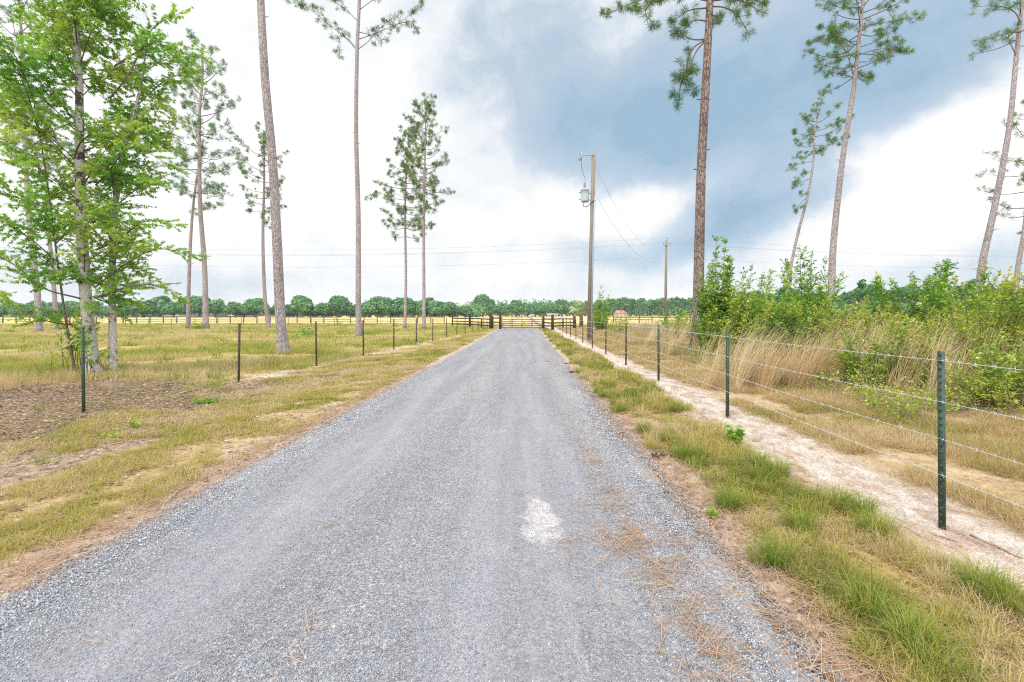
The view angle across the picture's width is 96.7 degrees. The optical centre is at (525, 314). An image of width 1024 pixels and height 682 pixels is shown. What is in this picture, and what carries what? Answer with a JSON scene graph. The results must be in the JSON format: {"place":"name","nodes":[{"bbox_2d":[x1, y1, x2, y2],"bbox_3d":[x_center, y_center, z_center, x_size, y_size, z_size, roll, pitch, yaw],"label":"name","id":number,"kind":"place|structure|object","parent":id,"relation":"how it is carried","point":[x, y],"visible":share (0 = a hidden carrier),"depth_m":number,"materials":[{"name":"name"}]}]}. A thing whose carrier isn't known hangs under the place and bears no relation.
{"place":"outdoors","nodes":[
{"label":"outdoors","id":0,"kind":"place"},
{"bbox_2d":[0,329,479,513],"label":"sparse grass","id":1,"kind":"structure","parent":0,"point":[340,364],"depth_m":6.87,"materials":[{"name":"beige plant"}]},
{"bbox_2d":[0,328,497,569],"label":"roadside grass","id":2,"kind":"structure","parent":0,"point":[428,355],"depth_m":4.75,"materials":[{"name":"yellow plant"}]},
{"bbox_2d":[0,328,889,681],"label":"road","id":3,"kind":"structure","parent":0,"point":[524,346],"depth_m":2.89,"materials":[{"name":"grey gravel"}]},
{"bbox_2d":[0,315,1023,681],"bbox_3d":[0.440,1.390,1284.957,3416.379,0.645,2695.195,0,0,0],"label":"ground","id":4,"kind":"structure","parent":0,"point":[956,531],"depth_m":5.12,"materials":[{"name":"soil"}]},
{"bbox_2d":[0,304,17,316],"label":"oak tree","id":5,"kind":"object","parent":4,"relation":"on","point":[3,310],"visible":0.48,"depth_m":248.93,"materials":[{"name":"green plant"}]},
{"bbox_2d":[8,303,32,315],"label":"oak tree","id":6,"kind":"object","parent":4,"relation":"on","point":[12,311],"visible":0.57,"depth_m":244.44,"materials":[{"name":"green plant"}]},
{"bbox_2d":[23,300,46,313],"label":"oak tree","id":7,"kind":"object","parent":4,"relation":"on","point":[32,303],"visible":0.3,"depth_m":247.10,"materials":[{"name":"green plant"}]},
{"bbox_2d":[0,0,73,331],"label":"pine tree","id":8,"kind":"object","parent":4,"relation":"on","point":[38,326],"visible":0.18,"depth_m":41.85,"materials":[{"name":"green plant"}]},
{"bbox_2d":[0,93,74,329],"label":"pine tree","id":9,"kind":"object","parent":4,"relation":"on","point":[53,285],"visible":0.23,"depth_m":45.92,"materials":[{"name":"green plant"}]},
{"bbox_2d":[0,365,80,391],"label":"seeding grass","id":10,"kind":"structure","parent":4,"relation":"on","point":[7,386],"depth_m":10.20,"materials":[{"name":"beige plant"}]},
{"bbox_2d":[42,302,63,313],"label":"oak tree","id":11,"kind":"object","parent":4,"relation":"on","point":[48,306],"visible":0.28,"depth_m":245.31,"materials":[{"name":"green plant"}]},
{"bbox_2d":[60,301,79,316],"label":"oak tree","id":12,"kind":"object","parent":4,"relation":"on","point":[68,304],"visible":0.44,"depth_m":242.34,"materials":[{"name":"green plant"}]},
{"bbox_2d":[81,327,85,412],"bbox_3d":[-7.189,0.945,7.388,0.055,1.480,0.045,-1,0,17],"label":"fence post","id":13,"kind":"object","parent":4,"relation":"on","point":[83,367],"visible":0.98,"depth_m":7.38,"materials":[{"name":"black metal"}]},
{"bbox_2d":[94,305,116,317],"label":"oak tree","id":14,"kind":"object","parent":4,"relation":"on","point":[103,309],"visible":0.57,"depth_m":248.26,"materials":[{"name":"green plant"}]},
{"bbox_2d":[0,0,213,374],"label":"broadleaf tree","id":15,"kind":"object","parent":4,"relation":"on","point":[81,219],"visible":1,"depth_m":11.58,"materials":[{"name":"green plant"}]},
{"bbox_2d":[34,334,103,353],"bbox_3d":[-11.552,0.729,11.419,1.546,0.499,0.257,0,0,-13],"label":"dead bough","id":16,"kind":"object","parent":15,"relation":"attached to","point":[72,341],"visible":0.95,"depth_m":11.36,"materials":[{"name":"brown wood"}]},
{"bbox_2d":[93,428,120,438],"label":"weed","id":17,"kind":"object","parent":4,"relation":"on","point":[109,434],"visible":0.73,"depth_m":5.86,"materials":[{"name":"green plant"}]},
{"bbox_2d":[122,300,159,317],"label":"oak tree","id":18,"kind":"object","parent":4,"relation":"on","point":[149,303],"visible":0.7,"depth_m":240.79,"materials":[{"name":"green plant"}]},
{"bbox_2d":[150,295,171,317],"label":"oak tree","id":19,"kind":"object","parent":4,"relation":"on","point":[160,301],"visible":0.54,"depth_m":247.57,"materials":[{"name":"green plant"}]},
{"bbox_2d":[160,301,185,317],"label":"oak tree","id":20,"kind":"object","parent":4,"relation":"on","point":[171,308],"visible":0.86,"depth_m":242.83,"materials":[{"name":"green plant"}]},
{"bbox_2d":[184,295,210,316],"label":"oak tree","id":21,"kind":"object","parent":4,"relation":"on","point":[197,302],"visible":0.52,"depth_m":247.92,"materials":[{"name":"green plant"}]},
{"bbox_2d":[174,138,221,328],"bbox_3d":[-36.143,-8.947,49.788,4.242,21.265,4.729,0,0,0],"label":"pine tree","id":22,"kind":"object","parent":4,"relation":"on","point":[188,297],"visible":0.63,"depth_m":49.85,"materials":[{"name":"green plant"}]},
{"bbox_2d":[150,28,247,328],"bbox_3d":[-34.187,-14.187,48.322,8.465,31.780,7.674,0,0,27],"label":"pine tree","id":23,"kind":"object","parent":4,"relation":"on","point":[205,317],"visible":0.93,"depth_m":47.88,"materials":[{"name":"green plant"}]},
{"bbox_2d":[191,394,221,403],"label":"weed","id":24,"kind":"object","parent":4,"relation":"on","point":[208,400],"visible":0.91,"depth_m":8.27,"materials":[{"name":"green plant"}]},
{"bbox_2d":[6,360,412,516],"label":"short weeds","id":25,"kind":"object","parent":4,"relation":"on","point":[110,406],"visible":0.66,"depth_m":6.67,"materials":[{"name":"green plant"}]},
{"bbox_2d":[202,299,225,317],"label":"oak tree","id":26,"kind":"object","parent":4,"relation":"on","point":[215,307],"visible":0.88,"depth_m":245.41,"materials":[{"name":"green plant"}]},
{"bbox_2d":[0,316,444,322],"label":"board fence","id":27,"kind":"object","parent":4,"relation":"on","point":[150,319],"visible":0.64,"depth_m":82.92,"materials":[{"name":"brown wood"}]},
{"bbox_2d":[223,301,241,317],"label":"oak tree","id":28,"kind":"object","parent":4,"relation":"on","point":[232,307],"visible":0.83,"depth_m":242.56,"materials":[{"name":"green plant"}]},
{"bbox_2d":[237,323,240,380],"bbox_3d":[-6.771,0.948,10.751,0.056,1.480,0.046,1,0,17],"label":"fence post","id":29,"kind":"object","parent":4,"relation":"on","point":[239,341],"visible":0.98,"depth_m":10.74,"materials":[{"name":"metal"}]},
{"bbox_2d":[0,298,487,316],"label":"field edge wood","id":30,"kind":"object","parent":4,"relation":"on","point":[477,313],"visible":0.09,"depth_m":273.53,"materials":[{"name":"green plant"}]},
{"bbox_2d":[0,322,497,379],"bbox_3d":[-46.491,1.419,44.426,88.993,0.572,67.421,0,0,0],"label":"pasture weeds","id":31,"kind":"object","parent":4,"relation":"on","point":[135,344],"visible":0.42,"depth_m":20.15,"materials":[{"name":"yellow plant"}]},
{"bbox_2d":[0,322,504,391],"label":"pasture grass","id":32,"kind":"structure","parent":4,"relation":"on","point":[222,346],"depth_m":21.21,"materials":[{"name":"yellow plant"}]},
{"bbox_2d":[239,298,271,317],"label":"oak tree","id":33,"kind":"object","parent":4,"relation":"on","point":[255,306],"visible":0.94,"depth_m":240.62,"materials":[{"name":"green plant"}]},
{"bbox_2d":[102,313,417,315],"bbox_3d":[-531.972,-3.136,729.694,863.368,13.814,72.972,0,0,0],"label":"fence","id":34,"kind":"object","parent":4,"relation":"on","point":[213,314],"visible":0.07,"depth_m":702.91,"materials":[{"name":"wood"}]},
{"bbox_2d":[236,121,288,327],"bbox_3d":[-30.821,-10.308,53.118,5.584,24.111,6.151,0,0,-39],"label":"pine tree","id":35,"kind":"object","parent":4,"relation":"on","point":[263,146],"visible":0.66,"depth_m":52.67,"materials":[{"name":"green plant"}]},
{"bbox_2d":[257,0,290,353],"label":"pine tree","id":36,"kind":"object","parent":4,"relation":"on","point":[282,341],"visible":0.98,"depth_m":18.47,"materials":[{"name":"brown plant"}]},
{"bbox_2d":[289,294,313,317],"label":"oak tree","id":37,"kind":"object","parent":4,"relation":"on","point":[302,304],"visible":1,"depth_m":243.02,"materials":[{"name":"green plant"}]},
{"bbox_2d":[315,322,316,365],"bbox_3d":[-6.536,0.959,14.208,0.056,1.480,0.047,-1,0,17],"label":"fence post","id":38,"kind":"object","parent":4,"relation":"on","point":[316,342],"visible":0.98,"depth_m":14.21,"materials":[{"name":"metal"}]},
{"bbox_2d":[310,302,335,317],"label":"oak tree","id":39,"kind":"object","parent":4,"relation":"on","point":[318,309],"visible":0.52,"depth_m":245.49,"materials":[{"name":"green plant"}]},
{"bbox_2d":[324,295,353,317],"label":"oak tree","id":40,"kind":"object","parent":4,"relation":"on","point":[337,304],"visible":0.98,"depth_m":242.29,"materials":[{"name":"green plant"}]},
{"bbox_2d":[340,304,361,316],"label":"oak tree","id":41,"kind":"object","parent":4,"relation":"on","point":[351,312],"visible":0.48,"depth_m":245.88,"materials":[{"name":"green plant"}]},
{"bbox_2d":[284,0,424,336],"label":"pine tree","id":42,"kind":"object","parent":4,"relation":"on","point":[358,330],"visible":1,"depth_m":32.43,"materials":[{"name":"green plant"}]},
{"bbox_2d":[361,301,380,317],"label":"oak tree","id":43,"kind":"object","parent":4,"relation":"on","point":[364,305],"visible":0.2,"depth_m":247.59,"materials":[{"name":"green plant"}]},
{"bbox_2d":[365,296,393,316],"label":"oak tree","id":44,"kind":"object","parent":4,"relation":"on","point":[379,304],"visible":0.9,"depth_m":242.08,"materials":[{"name":"green plant"}]},
{"bbox_2d":[363,124,432,328],"bbox_3d":[-13.846,-10.133,51.577,7.067,23.732,6.774,0,0,-37],"label":"pine tree","id":45,"kind":"object","parent":4,"relation":"on","point":[399,208],"visible":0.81,"depth_m":51.79,"materials":[{"name":"green plant"}]},
{"bbox_2d":[389,297,412,317],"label":"oak tree","id":46,"kind":"object","parent":4,"relation":"on","point":[397,303],"visible":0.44,"depth_m":244.06,"materials":[{"name":"green plant"}]},
{"bbox_2d":[399,300,426,317],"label":"oak tree","id":47,"kind":"object","parent":4,"relation":"on","point":[414,307],"visible":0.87,"depth_m":239.67,"materials":[{"name":"green plant"}]},
{"bbox_2d":[399,92,455,328],"bbox_3d":[-10.877,-11.200,49.063,6.301,25.803,6.062,0,0,43],"label":"pine tree","id":48,"kind":"object","parent":4,"relation":"on","point":[429,109],"visible":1,"depth_m":48.83,"materials":[{"name":"green plant"}]},
{"bbox_2d":[426,300,450,316],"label":"oak tree","id":49,"kind":"object","parent":4,"relation":"on","point":[437,308],"visible":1,"depth_m":242.77,"materials":[{"name":"green plant"}]},
{"bbox_2d":[446,301,458,316],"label":"oak tree","id":50,"kind":"object","parent":4,"relation":"on","point":[453,306],"visible":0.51,"depth_m":251.81,"materials":[{"name":"green plant"}]},
{"bbox_2d":[456,305,474,316],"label":"oak tree","id":51,"kind":"object","parent":4,"relation":"on","point":[465,310],"visible":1,"depth_m":247.25,"materials":[{"name":"green plant"}]},
{"bbox_2d":[452,314,491,328],"bbox_3d":[-6.537,0.840,56.151,1.010,1.720,13.704,0,0,-27],"label":"corral fence","id":52,"kind":"object","parent":4,"relation":"on","point":[481,322],"visible":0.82,"depth_m":55.43,"materials":[{"name":"brown wood"}]},
{"bbox_2d":[470,294,495,315],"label":"oak tree","id":53,"kind":"object","parent":4,"relation":"on","point":[486,300],"visible":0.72,"depth_m":326.25,"materials":[{"name":"green plant"}]},
{"bbox_2d":[492,314,501,328],"bbox_3d":[-3.256,0.840,50.985,0.296,1.720,2.514,0,0,-27],"label":"corral fence","id":54,"kind":"object","parent":4,"relation":"on","point":[500,320],"visible":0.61,"depth_m":50.02,"materials":[{"name":"brown wood"}]},
{"bbox_2d":[493,303,506,313],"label":"oak tree","id":55,"kind":"object","parent":4,"relation":"on","point":[500,309],"visible":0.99,"depth_m":337.20,"materials":[{"name":"green plant"}]},
{"bbox_2d":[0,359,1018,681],"bbox_3d":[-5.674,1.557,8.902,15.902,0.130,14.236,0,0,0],"label":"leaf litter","id":56,"kind":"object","parent":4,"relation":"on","point":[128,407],"visible":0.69,"depth_m":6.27,"materials":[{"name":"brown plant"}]},
{"bbox_2d":[0,356,1023,681],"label":"pine needles","id":57,"kind":"object","parent":4,"relation":"on","point":[624,540],"visible":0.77,"depth_m":3.00,"materials":[{"name":"brown plant"}]},
{"bbox_2d":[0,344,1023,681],"bbox_3d":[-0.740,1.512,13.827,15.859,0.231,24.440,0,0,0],"label":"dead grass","id":58,"kind":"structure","parent":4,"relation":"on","point":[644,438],"depth_m":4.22,"materials":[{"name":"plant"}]},
{"bbox_2d":[507,299,524,316],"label":"oak tree","id":59,"kind":"object","parent":4,"relation":"on","point":[516,307],"visible":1,"depth_m":326.47,"materials":[{"name":"green plant"}]},
{"bbox_2d":[527,303,542,316],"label":"oak tree","id":60,"kind":"object","parent":4,"relation":"on","point":[535,308],"visible":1,"depth_m":331.96,"materials":[{"name":"green plant"}]},
{"bbox_2d":[541,304,552,316],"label":"oak tree","id":61,"kind":"object","parent":4,"relation":"on","point":[547,308],"visible":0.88,"depth_m":346.99,"materials":[{"name":"green plant"}]},
{"bbox_2d":[542,314,575,329],"bbox_3d":[3.453,0.840,50.142,2.261,1.720,4.309,0,0,41],"label":"corral fence","id":62,"kind":"object","parent":4,"relation":"on","point":[552,322],"visible":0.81,"depth_m":49.88,"materials":[{"name":"brown wood"}]},
{"bbox_2d":[502,319,541,327],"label":"metal gate","id":63,"kind":"structure","parent":62,"relation":"attached to","point":[522,323],"depth_m":49.97,"materials":[{"name":"silver metal"}]},
{"bbox_2d":[553,299,570,316],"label":"oak tree","id":64,"kind":"object","parent":4,"relation":"on","point":[561,306],"visible":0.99,"depth_m":326.61,"materials":[{"name":"green plant"}]},
{"bbox_2d":[455,297,691,315],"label":"wood","id":65,"kind":"object","parent":4,"relation":"on","point":[652,310],"visible":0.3,"depth_m":411.78,"materials":[{"name":"green plant"}]},
{"bbox_2d":[568,300,587,326],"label":"palm tree","id":66,"kind":"object","parent":4,"relation":"on","point":[574,309],"visible":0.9,"depth_m":54.79,"materials":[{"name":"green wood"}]},
{"bbox_2d":[578,152,595,339],"bbox_3d":[3.689,-3.974,27.250,1.064,11.556,0.536,0,0,0],"label":"utility pole","id":67,"kind":"object","parent":4,"relation":"on","point":[585,193],"visible":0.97,"depth_m":27.17,"materials":[{"name":"brown wood"}]},
{"bbox_2d":[592,310,611,328],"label":"shrub","id":68,"kind":"object","parent":4,"relation":"on","point":[601,324],"visible":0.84,"depth_m":41.78,"materials":[{"name":"green plant"}]},
{"bbox_2d":[593,285,615,329],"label":"sapling","id":69,"kind":"object","parent":4,"relation":"on","point":[598,310],"visible":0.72,"depth_m":42.73,"materials":[{"name":"green plant"}]},
{"bbox_2d":[604,311,631,331],"bbox_3d":[7.700,0.637,37.111,2.318,1.790,2.354,0,0,43],"label":"shrub","id":70,"kind":"object","parent":4,"relation":"on","point":[620,325],"visible":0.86,"depth_m":36.82,"materials":[{"name":"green plant"}]},
{"bbox_2d":[608,296,692,316],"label":"pine wood","id":71,"kind":"object","parent":4,"relation":"on","point":[640,303],"visible":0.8,"depth_m":346.83,"materials":[{"name":"green plant"}]},
{"bbox_2d":[663,237,670,323],"bbox_3d":[17.675,-3.944,56.965,0.962,11.490,0.450,0,0,0],"label":"utility pole","id":72,"kind":"object","parent":4,"relation":"on","point":[665,297],"visible":0.9,"depth_m":56.85,"materials":[{"name":"brown wood"}]},
{"bbox_2d":[3,242,662,254],"bbox_3d":[-29.363,-8.247,56.809,93.275,1.570,0.020,0,0,0],"label":"overhead wire","id":73,"kind":"object","parent":72,"relation":"attached to","point":[351,254],"visible":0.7,"depth_m":56.80,"materials":[{"name":"metal"}]},
{"bbox_2d":[8,243,665,255],"bbox_3d":[-28.962,-8.146,56.809,94.077,1.570,0.020,0,0,0],"label":"overhead wire","id":74,"kind":"object","parent":72,"relation":"attached to","point":[334,255],"visible":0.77,"depth_m":56.80,"materials":[{"name":"metal"}]},
{"bbox_2d":[656,308,688,332],"bbox_3d":[9.445,0.412,29.124,2.236,1.693,2.042,0,0,0],"label":"shrub","id":75,"kind":"object","parent":4,"relation":"on","point":[677,319],"visible":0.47,"depth_m":28.93,"materials":[{"name":"green plant"}]},
{"bbox_2d":[613,316,742,322],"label":"board fence","id":76,"kind":"object","parent":4,"relation":"on","point":[639,317],"visible":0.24,"depth_m":85.89,"materials":[{"name":"brown wood"}]},
{"bbox_2d":[668,313,691,335],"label":"shrub","id":77,"kind":"object","parent":4,"relation":"on","point":[679,327],"visible":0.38,"depth_m":24.87,"materials":[{"name":"green plant"}]},
{"bbox_2d":[598,0,770,347],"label":"pine tree","id":78,"kind":"object","parent":4,"relation":"on","point":[699,234],"visible":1,"depth_m":19.40,"materials":[{"name":"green plant"}]},
{"bbox_2d":[704,506,718,518],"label":"weed","id":79,"kind":"object","parent":4,"relation":"on","point":[714,512],"visible":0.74,"depth_m":3.58,"materials":[{"name":"green plant"}]},
{"bbox_2d":[690,235,741,355],"bbox_3d":[6.700,-0.656,15.979,1.660,4.394,1.532,0,0,41],"label":"sapling","id":80,"kind":"object","parent":4,"relation":"on","point":[718,300],"visible":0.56,"depth_m":15.80,"materials":[{"name":"green plant"}]},
{"bbox_2d":[725,424,745,445],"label":"weed","id":81,"kind":"object","parent":4,"relation":"on","point":[740,434],"visible":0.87,"depth_m":5.52,"materials":[{"name":"green plant"}]},
{"bbox_2d":[695,293,780,363],"bbox_3d":[6.743,0.415,14.479,2.506,2.311,2.419,0,0,-41],"label":"shrub","id":82,"kind":"object","parent":4,"relation":"on","point":[733,325],"visible":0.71,"depth_m":14.34,"materials":[{"name":"green plant"}]},
{"bbox_2d":[722,265,792,335],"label":"sapling","id":83,"kind":"object","parent":4,"relation":"on","point":[768,289],"visible":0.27,"depth_m":16.24,"materials":[{"name":"green plant"}]},
{"bbox_2d":[736,289,816,352],"bbox_3d":[8.444,0.269,15.482,3.064,2.284,2.827,0,0,0],"label":"shrub","id":84,"kind":"object","parent":4,"relation":"on","point":[782,315],"visible":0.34,"depth_m":14.97,"materials":[{"name":"green plant"}]},
{"bbox_2d":[557,318,1023,529],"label":"barbed wire fence","id":85,"kind":"object","parent":4,"relation":"on","point":[942,440],"visible":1,"depth_m":3.41,"materials":[{"name":"grey metal"}]},
{"bbox_2d":[574,366,1023,681],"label":"tussock grass","id":86,"kind":"structure","parent":4,"relation":"on","point":[776,556],"depth_m":2.56,"materials":[{"name":"green plant"}]},
{"bbox_2d":[593,322,1023,425],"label":"brush grass","id":87,"kind":"structure","parent":4,"relation":"on","point":[635,332],"depth_m":8.26,"materials":[{"name":"plant"}]},
{"bbox_2d":[774,244,848,327],"bbox_3d":[10.871,-0.757,17.340,2.672,3.985,2.499,0,0,0],"label":"sapling","id":88,"kind":"object","parent":4,"relation":"on","point":[808,299],"visible":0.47,"depth_m":17.48,"materials":[{"name":"green plant"}]},
{"bbox_2d":[601,314,1023,421],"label":"undergrowth","id":89,"kind":"object","parent":4,"relation":"on","point":[946,407],"visible":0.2,"depth_m":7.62,"materials":[{"name":"green plant"}]},
{"bbox_2d":[783,93,855,302],"bbox_3d":[24.553,-8.380,37.937,4.700,19.390,4.219,0,0,44],"label":"pine tree","id":90,"kind":"object","parent":4,"relation":"on","point":[814,151],"visible":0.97,"depth_m":37.97,"materials":[{"name":"green plant"}]},
{"bbox_2d":[621,293,1023,401],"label":"broomsedge","id":91,"kind":"object","parent":4,"relation":"on","point":[763,375],"visible":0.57,"depth_m":9.76,"materials":[{"name":"beige plant"}]},
{"bbox_2d":[768,294,887,354],"bbox_3d":[9.155,0.338,14.032,3.237,1.944,3.002,0,0,0],"label":"shrub","id":92,"kind":"object","parent":4,"relation":"on","point":[797,316],"visible":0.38,"depth_m":13.84,"materials":[{"name":"green plant"}]},
{"bbox_2d":[801,0,926,328],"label":"pine tree","id":93,"kind":"object","parent":4,"relation":"on","point":[833,31],"visible":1,"depth_m":25.95,"materials":[{"name":"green plant"}]},
{"bbox_2d":[706,279,1021,308],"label":"roadside pine wood","id":94,"kind":"object","parent":4,"relation":"on","point":[858,293],"visible":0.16,"depth_m":161.31,"materials":[{"name":"green plant"}]},
{"bbox_2d":[803,296,932,353],"bbox_3d":[9.680,0.434,13.038,2.794,1.909,2.823,0,0,0],"label":"shrub","id":95,"kind":"object","parent":4,"relation":"on","point":[861,325],"visible":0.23,"depth_m":12.84,"materials":[{"name":"green plant"}]},
{"bbox_2d":[717,294,1019,318],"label":"wood edge","id":96,"kind":"object","parent":4,"relation":"on","point":[838,305],"visible":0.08,"depth_m":147.45,"materials":[{"name":"green plant"}]},
{"bbox_2d":[826,312,950,389],"bbox_3d":[7.314,0.766,9.340,1.940,1.630,2.152,0,0,0],"label":"shrub","id":97,"kind":"object","parent":4,"relation":"on","point":[842,356],"visible":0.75,"depth_m":9.10,"materials":[{"name":"green plant"}]},
{"bbox_2d":[862,258,1018,353],"bbox_3d":[11.999,-0.216,13.451,3.754,2.996,3.400,0,0,41],"label":"shrub","id":98,"kind":"object","parent":4,"relation":"on","point":[934,297],"visible":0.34,"depth_m":13.43,"materials":[{"name":"green plant"}]},
{"bbox_2d":[876,259,1023,369],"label":"shrub","id":99,"kind":"object","parent":4,"relation":"on","point":[1002,317],"visible":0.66,"depth_m":8.90,"materials":[{"name":"green plant"}]},
{"bbox_2d":[943,324,1023,409],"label":"shrub","id":100,"kind":"object","parent":4,"relation":"on","point":[989,381],"visible":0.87,"depth_m":7.08,"materials":[{"name":"green plant"}]},
{"bbox_2d":[965,0,1023,306],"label":"pine tree","id":101,"kind":"object","parent":4,"relation":"on","point":[990,229],"visible":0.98,"depth_m":23.95,"materials":[{"name":"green plant"}]},
{"bbox_2d":[969,534,1021,557],"bbox_3d":[3.237,1.591,3.138,0.023,0.020,0.315,0,0,-7],"label":"stick","id":102,"kind":"object","parent":4,"relation":"on","point":[995,545],"visible":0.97,"depth_m":3.14,"materials":[{"name":"brown wood"}]},
{"bbox_2d":[974,99,1023,323],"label":"pine tree","id":103,"kind":"object","parent":4,"relation":"on","point":[1019,259],"visible":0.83,"depth_m":33.99,"materials":[{"name":"green plant"}]},
{"bbox_2d":[0,0,1023,314],"label":"sky","id":104,"kind":"structure","parent":0,"point":[522,88],"materials":[{"name":"white"}]},
{"bbox_2d":[538,327,1023,681],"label":"verge grass","id":105,"kind":"structure","parent":0,"point":[596,367],"depth_m":2.99,"materials":[{"name":"green plant"}]},
{"bbox_2d":[554,325,1023,533],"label":"dry grass","id":106,"kind":"structure","parent":0,"point":[853,428],"depth_m":6.24,"materials":[{"name":"beige plant"}]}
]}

